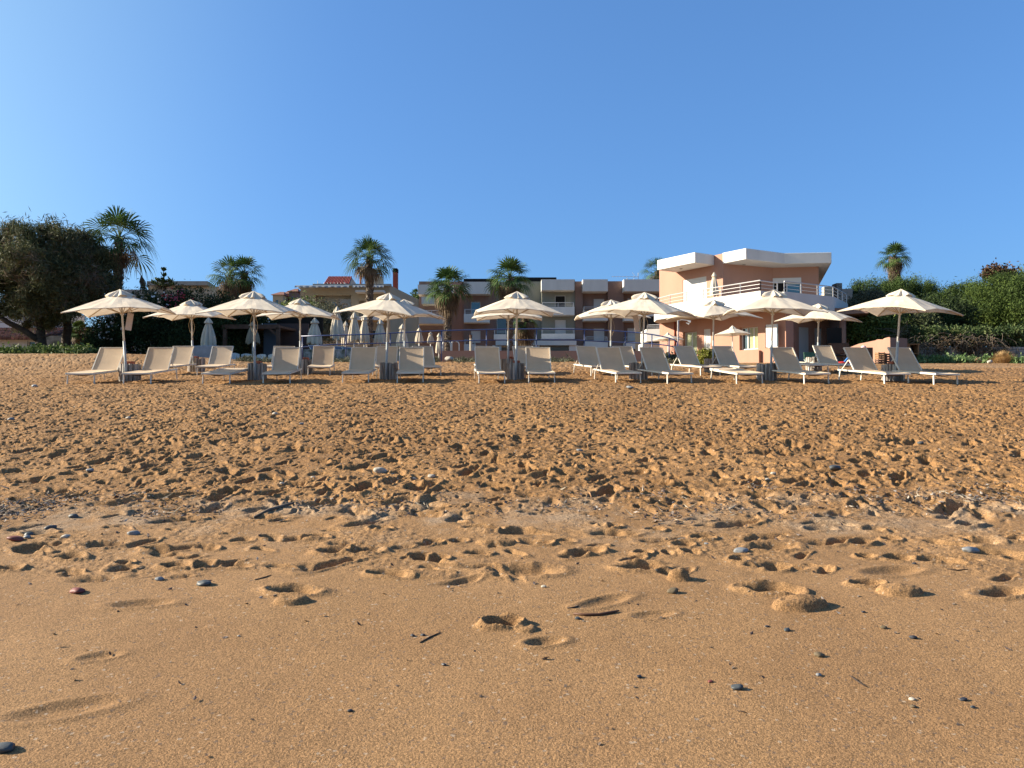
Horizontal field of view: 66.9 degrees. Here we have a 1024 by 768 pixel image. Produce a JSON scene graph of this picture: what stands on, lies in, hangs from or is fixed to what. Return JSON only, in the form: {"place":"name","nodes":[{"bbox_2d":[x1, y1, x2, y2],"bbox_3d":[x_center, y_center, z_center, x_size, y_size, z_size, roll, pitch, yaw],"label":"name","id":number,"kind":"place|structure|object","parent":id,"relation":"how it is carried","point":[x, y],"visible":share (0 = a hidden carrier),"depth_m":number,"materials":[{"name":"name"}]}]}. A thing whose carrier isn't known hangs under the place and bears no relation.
{"place":"outdoors","nodes":[
{"label":"outdoors","id":0,"kind":"place"},
{"bbox_2d":[0,353,1023,767],"bbox_3d":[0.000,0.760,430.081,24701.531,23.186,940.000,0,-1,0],"label":"sand","id":1,"kind":"structure","parent":0,"point":[294,671],"depth_m":5.06,"materials":[{"name":"sand"}]},
{"bbox_2d":[0,328,62,347],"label":"white cottage","id":2,"kind":"structure","parent":1,"relation":"on","point":[16,339],"depth_m":44.06,"materials":[{"name":"paint"}]},
{"bbox_2d":[0,206,93,346],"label":"tamarisk tree","id":3,"kind":"object","parent":1,"relation":"on","point":[33,256],"visible":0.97,"depth_m":34.16,"materials":[{"name":"green plant"}]},
{"bbox_2d":[0,338,99,353],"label":"leafy cover","id":4,"kind":"object","parent":1,"relation":"on","point":[76,348],"visible":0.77,"depth_m":32.83,"materials":[{"name":"green plant"}]},
{"bbox_2d":[71,320,91,344],"bbox_3d":[-21.839,-2.228,39.123,1.411,2.105,1.344,0,-1,-18],"label":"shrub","id":5,"kind":"object","parent":1,"relation":"on","point":[78,324],"visible":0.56,"depth_m":38.86,"materials":[{"name":"green plant"}]},
{"bbox_2d":[39,222,126,346],"bbox_3d":[-19.975,-4.479,35.740,4.232,6.318,4.270,0,-1,0],"label":"tamarisk tree","id":6,"kind":"object","parent":1,"relation":"on","point":[103,280],"visible":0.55,"depth_m":35.60,"materials":[{"name":"green plant"}]},
{"bbox_2d":[65,347,123,383],"bbox_3d":[-10.073,-0.426,18.904,0.640,0.906,1.950,0,4,-3],"label":"sun lounger","id":7,"kind":"object","parent":1,"relation":"on","point":[108,359],"visible":0.88,"depth_m":19.33,"materials":[{"name":"paint"}]},
{"bbox_2d":[78,205,158,318],"bbox_3d":[-18.940,-4.890,37.595,3.650,7.517,3.660,0,-1,0],"label":"fan palm","id":8,"kind":"object","parent":1,"relation":"on","point":[121,253],"visible":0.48,"depth_m":37.45,"materials":[{"name":"green plant"}]},
{"bbox_2d":[119,364,140,380],"bbox_3d":[-9.539,-0.244,19.367,0.491,0.517,0.500,-1,-1,28],"label":"log table","id":9,"kind":"object","parent":1,"relation":"on","point":[133,367],"visible":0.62,"depth_m":19.18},
{"bbox_2d":[61,289,175,380],"bbox_3d":[-9.573,-1.152,19.002,2.106,2.343,2.101,0,-1,-13],"label":"parasol","id":10,"kind":"object","parent":9,"relation":"on","point":[121,302],"visible":1,"depth_m":18.82,"materials":[{"name":"fabric"}]},
{"bbox_2d":[122,347,177,383],"bbox_3d":[-8.854,-0.432,19.004,0.640,0.906,1.950,-1,4,-5],"label":"sun lounger","id":11,"kind":"object","parent":1,"relation":"on","point":[158,359],"visible":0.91,"depth_m":19.45,"materials":[{"name":"fabric"}]},
{"bbox_2d":[108,281,219,353],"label":"grey house","id":12,"kind":"structure","parent":1,"relation":"on","point":[205,284],"depth_m":62.05,"materials":[{"name":"paint"}]},
{"bbox_2d":[151,267,176,291],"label":"norfolk pine","id":13,"kind":"object","parent":1,"relation":"on","point":[168,280],"visible":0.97,"depth_m":48.02,"materials":[{"name":"green plant"}]},
{"bbox_2d":[154,346,196,374],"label":"sun lounger","id":14,"kind":"object","parent":1,"relation":"on","point":[182,356],"visible":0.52,"depth_m":23.81,"materials":[{"name":"paint"}]},
{"bbox_2d":[68,278,283,355],"bbox_3d":[-15.916,-2.755,37.387,9.954,4.752,4.970,0,-1,-21],"label":"oleander hedge","id":15,"kind":"object","parent":1,"relation":"on","point":[146,333],"visible":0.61,"depth_m":36.44,"materials":[{"name":"green plant"}]},
{"bbox_2d":[188,358,204,371],"bbox_3d":[-10.027,-0.563,24.616,0.505,0.527,0.516,-1,-1,30],"label":"log table","id":16,"kind":"object","parent":1,"relation":"on","point":[200,361],"visible":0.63,"depth_m":24.45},
{"bbox_2d":[143,300,235,366],"bbox_3d":[-10.060,-1.475,24.362,2.136,2.360,2.136,-1,3,0],"label":"parasol","id":17,"kind":"object","parent":16,"relation":"on","point":[189,309],"visible":0.93,"depth_m":24.06,"materials":[{"name":"fabric"}]},
{"bbox_2d":[194,345,216,357],"bbox_3d":[-13.159,-1.331,32.636,1.872,0.579,0.786,0,-1,0],"label":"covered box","id":18,"kind":"object","parent":1,"relation":"on","point":[203,351],"visible":0.17,"depth_m":32.30,"materials":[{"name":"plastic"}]},
{"bbox_2d":[201,317,215,345],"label":"closed parasol","id":19,"kind":"object","parent":1,"relation":"on","point":[208,337],"visible":0.88,"depth_m":34.39,"materials":[{"name":"fabric"}]},
{"bbox_2d":[196,346,235,374],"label":"sun lounger","id":20,"kind":"object","parent":1,"relation":"on","point":[220,356],"visible":0.86,"depth_m":23.57,"materials":[{"name":"paint"}]},
{"bbox_2d":[201,368,246,383],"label":"sun lounger","id":21,"kind":"object","parent":1,"relation":"on","point":[223,371],"visible":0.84,"depth_m":18.41,"materials":[{"name":"paint"}]},
{"bbox_2d":[206,255,251,300],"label":"fan palm","id":22,"kind":"object","parent":1,"relation":"on","point":[227,284],"visible":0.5,"depth_m":53.76,"materials":[{"name":"green plant"}]},
{"bbox_2d":[220,254,266,294],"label":"fan palm","id":23,"kind":"object","parent":1,"relation":"on","point":[246,261],"visible":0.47,"depth_m":54.82,"materials":[{"name":"green plant"}]},
{"bbox_2d":[178,317,322,358],"bbox_3d":[-13.484,-1.968,38.261,7.500,3.000,3.580,0,-1,0],"label":"pergola","id":24,"kind":"object","parent":1,"relation":"on","point":[284,332],"visible":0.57,"depth_m":38.71,"materials":[{"name":"brown wood"}]},
{"bbox_2d":[264,323,276,356],"bbox_3d":[-11.723,-1.782,37.546,0.620,2.300,0.060,0,-1,0],"label":"grey door","id":25,"kind":"structure","parent":24,"relation":"in","point":[269,338],"depth_m":37.52,"materials":[{"name":"grey"}]},
{"bbox_2d":[247,363,266,379],"bbox_3d":[-6.504,-0.272,19.760,0.505,0.527,0.516,1,-2,-38],"label":"log table","id":26,"kind":"object","parent":1,"relation":"on","point":[261,368],"visible":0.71,"depth_m":19.57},
{"bbox_2d":[195,291,306,379],"bbox_3d":[-6.469,-1.163,19.447,2.100,2.340,2.100,0,3,0],"label":"parasol","id":27,"kind":"object","parent":26,"relation":"on","point":[253,303],"visible":0.98,"depth_m":19.09,"materials":[{"name":"fabric"}]},
{"bbox_2d":[262,347,301,383],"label":"sun lounger","id":28,"kind":"object","parent":1,"relation":"on","point":[285,361],"visible":0.9,"depth_m":19.45,"materials":[{"name":"paint"}]},
{"bbox_2d":[295,359,312,373],"bbox_3d":[-6.286,-0.485,23.418,0.499,0.526,0.500,0,-1,-1],"label":"log table","id":29,"kind":"object","parent":1,"relation":"on","point":[305,363],"visible":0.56,"depth_m":23.21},
{"bbox_2d":[255,298,339,368],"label":"parasol","id":30,"kind":"object","parent":29,"relation":"on","point":[304,307],"visible":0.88,"depth_m":22.91,"materials":[{"name":"fabric"}]},
{"bbox_2d":[307,346,334,374],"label":"sun lounger","id":31,"kind":"object","parent":1,"relation":"on","point":[322,357],"visible":0.93,"depth_m":23.38,"materials":[{"name":"paint"}]},
{"bbox_2d":[311,296,351,345],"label":"grey green shrub","id":32,"kind":"object","parent":1,"relation":"on","point":[327,322],"visible":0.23,"depth_m":59.16,"materials":[{"name":"green plant"}]},
{"bbox_2d":[295,268,418,359],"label":"beige house","id":33,"kind":"structure","parent":1,"relation":"on","point":[332,288],"depth_m":78.65,"materials":[{"name":"paint"}]},
{"bbox_2d":[342,347,376,382],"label":"sun lounger","id":34,"kind":"object","parent":1,"relation":"on","point":[362,360],"visible":0.94,"depth_m":19.76,"materials":[{"name":"fabric"}]},
{"bbox_2d":[341,234,396,346],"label":"fan palm","id":35,"kind":"object","parent":1,"relation":"on","point":[368,272],"visible":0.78,"depth_m":49.94,"materials":[{"name":"green plant"}]},
{"bbox_2d":[372,346,397,374],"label":"sun lounger","id":36,"kind":"object","parent":1,"relation":"on","point":[381,353],"visible":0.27,"depth_m":23.45,"materials":[{"name":"paint"}]},
{"bbox_2d":[379,362,397,379],"bbox_3d":[-3.215,-0.297,20.208,0.500,0.526,0.500,0,-1,-20],"label":"log table","id":37,"kind":"object","parent":1,"relation":"on","point":[392,369],"visible":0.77,"depth_m":20.01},
{"bbox_2d":[332,293,439,377],"bbox_3d":[-3.181,-1.176,19.903,2.102,2.334,2.106,0,-1,14],"label":"parasol","id":38,"kind":"object","parent":37,"relation":"on","point":[387,305],"visible":0.99,"depth_m":19.52,"materials":[{"name":"fabric"}]},
{"bbox_2d":[359,299,446,346],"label":"parasol","id":39,"kind":"object","parent":1,"relation":"on","point":[384,317],"visible":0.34,"depth_m":23.75,"materials":[{"name":"fabric"}]},
{"bbox_2d":[396,347,423,382],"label":"sun lounger","id":40,"kind":"object","parent":1,"relation":"on","point":[411,360],"visible":0.94,"depth_m":19.76,"materials":[{"name":"paint"}]},
{"bbox_2d":[412,346,441,375],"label":"sun lounger","id":41,"kind":"object","parent":1,"relation":"on","point":[429,361],"visible":0.51,"depth_m":23.39,"materials":[{"name":"fabric"}]},
{"bbox_2d":[423,265,473,350],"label":"fan palm","id":42,"kind":"object","parent":1,"relation":"on","point":[447,300],"visible":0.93,"depth_m":44.87,"materials":[{"name":"green plant"}]},
{"bbox_2d":[234,353,674,363],"bbox_3d":[-2.049,-0.973,31.050,17.698,0.652,2.558,0,-1,-1],"label":"dune scrub","id":43,"kind":"object","parent":1,"relation":"on","point":[345,359],"visible":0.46,"depth_m":30.85,"materials":[{"name":"green plant"}]},
{"bbox_2d":[301,328,677,361],"bbox_3d":[-0.992,-1.483,31.559,15.230,1.584,0.761,0,-1,3],"label":"blue railing","id":44,"kind":"object","parent":1,"relation":"on","point":[536,339],"visible":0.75,"depth_m":31.63,"materials":[{"name":"blue"}]},
{"bbox_2d":[474,347,504,382],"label":"sun lounger","id":45,"kind":"object","parent":1,"relation":"on","point":[487,360],"visible":0.95,"depth_m":19.65,"materials":[{"name":"paint"}]},
{"bbox_2d":[500,358,513,371],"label":"log table","id":46,"kind":"object","parent":1,"relation":"on","point":[503,362],"visible":0.41,"depth_m":24.01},
{"bbox_2d":[471,313,541,362],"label":"parasol","id":47,"kind":"object","parent":46,"relation":"on","point":[507,316],"visible":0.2,"depth_m":23.95,"materials":[{"name":"fabric"}]},
{"bbox_2d":[484,255,535,350],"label":"fan palm","id":48,"kind":"object","parent":1,"relation":"on","point":[510,265],"visible":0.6,"depth_m":44.84,"materials":[{"name":"green plant"}]},
{"bbox_2d":[0,418,1023,755],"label":"seaweed debris","id":49,"kind":"object","parent":1,"relation":"on","point":[40,506],"visible":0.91,"depth_m":6.59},
{"bbox_2d":[0,480,1023,526],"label":"straw debris","id":50,"kind":"object","parent":1,"relation":"on","point":[166,509],"visible":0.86,"depth_m":6.69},
{"bbox_2d":[506,363,524,379],"bbox_3d":[0.082,-0.281,20.020,0.491,0.517,0.500,0,-1,19],"label":"log table","id":51,"kind":"object","parent":1,"relation":"on","point":[510,370],"visible":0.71,"depth_m":19.82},
{"bbox_2d":[474,291,563,379],"bbox_3d":[0.121,-1.191,19.701,2.101,2.336,2.101,0,-1,-5],"label":"parasol","id":52,"kind":"object","parent":51,"relation":"on","point":[516,303],"visible":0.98,"depth_m":19.35,"materials":[{"name":"fabric"}]},
{"bbox_2d":[24,429,1010,748],"bbox_3d":[-0.997,0.985,5.876,27.471,1.233,10.758,0,-1,0],"label":"shell grit","id":53,"kind":"object","parent":1,"relation":"on","point":[546,633],"visible":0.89,"depth_m":4.48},
{"bbox_2d":[513,315,541,346],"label":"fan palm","id":54,"kind":"object","parent":1,"relation":"on","point":[525,334],"visible":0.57,"depth_m":46.74,"materials":[{"name":"green plant"}]},
{"bbox_2d":[418,277,659,359],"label":"apartment block","id":55,"kind":"structure","parent":1,"relation":"on","point":[570,299],"depth_m":91.73,"materials":[{"name":"brown paint"}]},
{"bbox_2d":[525,347,554,382],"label":"sun lounger","id":56,"kind":"object","parent":1,"relation":"on","point":[538,360],"visible":0.89,"depth_m":19.66,"materials":[{"name":"paint"}]},
{"bbox_2d":[442,351,643,361],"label":"wall","id":57,"kind":"structure","parent":1,"relation":"on","point":[555,354],"depth_m":32.23,"materials":[{"name":"pink paint"}]},
{"bbox_2d":[573,346,611,375],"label":"sun lounger","id":58,"kind":"object","parent":1,"relation":"on","point":[587,356],"visible":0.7,"depth_m":23.39,"materials":[{"name":"paint"}]},
{"bbox_2d":[594,347,641,382],"bbox_3d":[2.597,-0.443,19.207,0.640,0.906,1.950,-1,4,-10],"label":"sun lounger","id":59,"kind":"object","parent":1,"relation":"on","point":[610,359],"visible":0.92,"depth_m":19.65,"materials":[{"name":"paint"}]},
{"bbox_2d":[612,346,652,375],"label":"sun lounger","id":60,"kind":"object","parent":1,"relation":"on","point":[628,354],"visible":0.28,"depth_m":23.45,"materials":[{"name":"paint"}]},
{"bbox_2d":[588,292,698,379],"bbox_3d":[3.368,-1.169,19.703,2.101,2.335,2.105,-1,-1,34],"label":"parasol","id":61,"kind":"object","parent":1,"relation":"on","point":[643,304],"visible":1,"depth_m":19.43,"materials":[{"name":"fabric"}]},
{"bbox_2d":[635,316,659,350],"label":"white wing","id":62,"kind":"structure","parent":1,"relation":"on","point":[651,324],"depth_m":68.59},
{"bbox_2d":[637,347,692,383],"bbox_3d":[3.713,-0.432,19.012,0.640,0.906,1.950,0,4,-14],"label":"sun lounger","id":63,"kind":"object","parent":1,"relation":"on","point":[655,359],"visible":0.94,"depth_m":19.44,"materials":[{"name":"fabric"}]},
{"bbox_2d":[670,346,721,375],"bbox_3d":[5.415,-0.663,22.922,0.640,0.906,1.950,0,4,-15],"label":"sun lounger","id":64,"kind":"object","parent":1,"relation":"on","point":[687,356],"visible":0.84,"depth_m":23.36,"materials":[{"name":"paint"}]},
{"bbox_2d":[704,358,718,372],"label":"log table","id":65,"kind":"object","parent":1,"relation":"on","point":[707,361],"visible":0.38,"depth_m":24.25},
{"bbox_2d":[666,300,762,363],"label":"parasol","id":66,"kind":"object","parent":65,"relation":"on","point":[713,310],"visible":0.89,"depth_m":23.82,"materials":[{"name":"fabric"}]},
{"bbox_2d":[709,346,755,372],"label":"sun lounger","id":67,"kind":"object","parent":1,"relation":"on","point":[726,356],"visible":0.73,"depth_m":23.47,"materials":[{"name":"paint"}]},
{"bbox_2d":[715,325,750,346],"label":"parasol","id":68,"kind":"object","parent":1,"relation":"on","point":[732,330],"visible":0.98,"depth_m":37.15,"materials":[{"name":"fabric"}]},
{"bbox_2d":[710,368,763,383],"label":"sun lounger","id":69,"kind":"object","parent":1,"relation":"on","point":[738,371],"visible":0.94,"depth_m":18.68,"materials":[{"name":"paint"}]},
{"bbox_2d":[654,248,868,362],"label":"pink house","id":70,"kind":"structure","parent":1,"relation":"on","point":[745,275],"depth_m":42.55,"materials":[{"name":"paint"}]},
{"bbox_2d":[683,276,705,301],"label":"shutter door","id":71,"kind":"structure","parent":70,"relation":"in","point":[699,283],"depth_m":44.29,"materials":[{"name":"white"}]},
{"bbox_2d":[742,326,757,349],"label":"window","id":72,"kind":"structure","parent":70,"relation":"in","point":[749,342],"depth_m":41.11,"materials":[{"name":"grey"}]},
{"bbox_2d":[773,278,800,292],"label":"balcony door","id":73,"kind":"structure","parent":70,"relation":"in","point":[780,281],"depth_m":43.75,"materials":[{"name":"blue"}]},
{"bbox_2d":[799,327,808,361],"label":"porch door","id":74,"kind":"structure","parent":70,"relation":"in","point":[803,331],"depth_m":41.78,"materials":[{"name":"grey"}]},
{"bbox_2d":[827,328,848,353],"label":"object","id":75,"kind":"object","parent":70,"relation":"in","point":[834,338],"visible":0.71,"depth_m":39.03,"materials":[{"name":"wood"}]},
{"bbox_2d":[756,363,776,380],"bbox_3d":[6.481,-0.268,19.713,0.499,0.526,0.500,0,-1,-21],"label":"log table","id":76,"kind":"object","parent":1,"relation":"on","point":[765,369],"visible":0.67,"depth_m":19.54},
{"bbox_2d":[723,290,828,375],"bbox_3d":[6.532,-1.183,19.401,2.103,2.356,2.101,0,-1,6],"label":"parasol","id":77,"kind":"object","parent":76,"relation":"on","point":[772,302],"visible":1,"depth_m":19.04,"materials":[{"name":"fabric"}]},
{"bbox_2d":[769,347,830,383],"bbox_3d":[6.942,-0.426,18.906,0.640,0.906,1.950,-1,4,-9],"label":"sun lounger","id":78,"kind":"object","parent":1,"relation":"on","point":[786,360],"visible":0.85,"depth_m":19.32,"materials":[{"name":"fabric"}]},
{"bbox_2d":[774,304,860,369],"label":"parasol","id":79,"kind":"object","parent":1,"relation":"on","point":[817,316],"visible":0.81,"depth_m":24.86,"materials":[{"name":"fabric"}]},
{"bbox_2d":[809,345,857,372],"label":"sun lounger","id":80,"kind":"object","parent":1,"relation":"on","point":[825,354],"visible":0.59,"depth_m":24.79,"materials":[{"name":"fabric"}]},
{"bbox_2d":[844,283,888,306],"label":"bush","id":81,"kind":"object","parent":1,"relation":"on","point":[862,296],"visible":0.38,"depth_m":43.76,"materials":[{"name":"green plant"}]},
{"bbox_2d":[838,347,910,383],"bbox_3d":[8.759,-0.421,18.807,0.640,0.906,1.950,0,4,-9],"label":"sun lounger","id":82,"kind":"object","parent":1,"relation":"on","point":[860,360],"visible":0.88,"depth_m":19.24,"materials":[{"name":"fabric"}]},
{"bbox_2d":[836,301,918,345],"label":"green bush","id":83,"kind":"object","parent":1,"relation":"on","point":[867,326],"visible":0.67,"depth_m":40.50,"materials":[{"name":"green plant"}]},
{"bbox_2d":[848,337,906,362],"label":"garden wall","id":84,"kind":"structure","parent":1,"relation":"on","point":[880,345],"depth_m":36.00,"materials":[{"name":"beige paint"}]},
{"bbox_2d":[873,241,911,285],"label":"fan palm","id":85,"kind":"object","parent":1,"relation":"on","point":[893,264],"visible":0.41,"depth_m":71.85,"materials":[{"name":"green plant"}]},
{"bbox_2d":[881,364,903,381],"bbox_3d":[9.459,-0.238,19.270,0.500,0.517,0.491,-1,-1,24],"label":"log table","id":86,"kind":"object","parent":1,"relation":"on","point":[888,367],"visible":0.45,"depth_m":19.10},
{"bbox_2d":[837,289,963,380],"bbox_3d":[9.470,-1.149,18.901,2.102,2.345,2.100,1,-2,-39],"label":"parasol","id":87,"kind":"object","parent":86,"relation":"on","point":[899,302],"visible":0.97,"depth_m":18.76,"materials":[{"name":"fabric"}]},
{"bbox_2d":[883,270,920,295],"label":"bush","id":88,"kind":"object","parent":1,"relation":"on","point":[898,284],"visible":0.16,"depth_m":54.85,"materials":[{"name":"green plant"}]},
{"bbox_2d":[866,312,949,345],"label":"hedge","id":89,"kind":"object","parent":1,"relation":"on","point":[921,318],"visible":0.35,"depth_m":40.20,"materials":[{"name":"green plant"}]},
{"bbox_2d":[897,272,928,297],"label":"cypress tree","id":90,"kind":"object","parent":1,"relation":"on","point":[917,285],"visible":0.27,"depth_m":55.63,"materials":[{"name":"green plant"}]},
{"bbox_2d":[880,347,959,384],"bbox_3d":[9.774,-0.409,18.609,0.640,0.906,1.950,1,4,-10],"label":"sun lounger","id":91,"kind":"object","parent":1,"relation":"on","point":[908,362],"visible":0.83,"depth_m":19.01,"materials":[{"name":"paint"}]},
{"bbox_2d":[883,289,984,328],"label":"dark bush","id":92,"kind":"object","parent":1,"relation":"on","point":[960,308],"visible":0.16,"depth_m":45.26,"materials":[{"name":"green plant"}]},
{"bbox_2d":[927,276,997,346],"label":"bushy tree","id":93,"kind":"object","parent":1,"relation":"on","point":[954,289],"visible":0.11,"depth_m":49.38,"materials":[{"name":"green plant"}]},
{"bbox_2d":[905,320,1023,346],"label":"clipped hedge","id":94,"kind":"object","parent":1,"relation":"on","point":[1015,333],"visible":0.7,"depth_m":38.99,"materials":[{"name":"green plant"}]},
{"bbox_2d":[916,351,1023,363],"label":"succulent cover","id":95,"kind":"object","parent":1,"relation":"on","point":[939,358],"visible":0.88,"depth_m":35.89,"materials":[{"name":"green plant"}]},
{"bbox_2d":[919,347,1023,357],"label":"block wall","id":96,"kind":"structure","parent":1,"relation":"on","point":[1014,349],"depth_m":38.64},
{"bbox_2d":[907,332,1020,357],"bbox_3d":[22.132,-1.500,38.292,6.799,2.151,1.120,0,-1,0],"label":"dry vine","id":97,"kind":"object","parent":96,"relation":"attached to","point":[971,348],"visible":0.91,"depth_m":38.27,"materials":[{"name":"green plant"}]},
{"bbox_2d":[960,267,1023,327],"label":"bushy tree","id":98,"kind":"object","parent":1,"relation":"on","point":[992,298],"visible":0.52,"depth_m":47.82,"materials":[{"name":"green plant"}]},
{"bbox_2d":[978,257,1022,282],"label":"reddish tree","id":99,"kind":"object","parent":1,"relation":"on","point":[997,268],"visible":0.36,"depth_m":51.77,"materials":[{"name":"brown plant"}]},
{"bbox_2d":[990,264,1023,326],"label":"bushy tree","id":100,"kind":"object","parent":1,"relation":"on","point":[1018,289],"visible":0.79,"depth_m":47.01,"materials":[{"name":"green plant"}]},
{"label":"log table","id":101,"kind":"object","parent":1,"relation":"on","visible":0},
{"bbox_2d":[574,300,650,346],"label":"parasol","id":102,"kind":"object","parent":101,"relation":"on","point":[586,315],"visible":0.67,"depth_m":23.88,"materials":[{"name":"fabric"}]},
{"bbox_2d":[0,0,1023,326],"label":"sky","id":103,"kind":"structure","parent":0,"point":[578,140],"materials":[{"name":"blue"}]},
{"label":"terrace","id":104,"kind":"structure","parent":0,"visible":0},
{"bbox_2d":[307,318,321,344],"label":"closed parasol","id":105,"kind":"object","parent":104,"relation":"on","point":[314,329],"visible":0.98,"depth_m":36.88,"materials":[{"name":"fabric"}]},
{"bbox_2d":[303,349,350,358],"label":"planter wall","id":106,"kind":"structure","parent":104,"relation":"on","point":[339,353],"depth_m":33.44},
{"bbox_2d":[330,307,344,345],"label":"closed parasol","id":107,"kind":"object","parent":104,"relation":"on","point":[337,327],"visible":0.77,"depth_m":37.91,"materials":[{"name":"fabric"}]},
{"bbox_2d":[347,312,360,346],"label":"closed parasol","id":108,"kind":"object","parent":104,"relation":"on","point":[354,328],"visible":0.98,"depth_m":38.91,"materials":[{"name":"fabric"}]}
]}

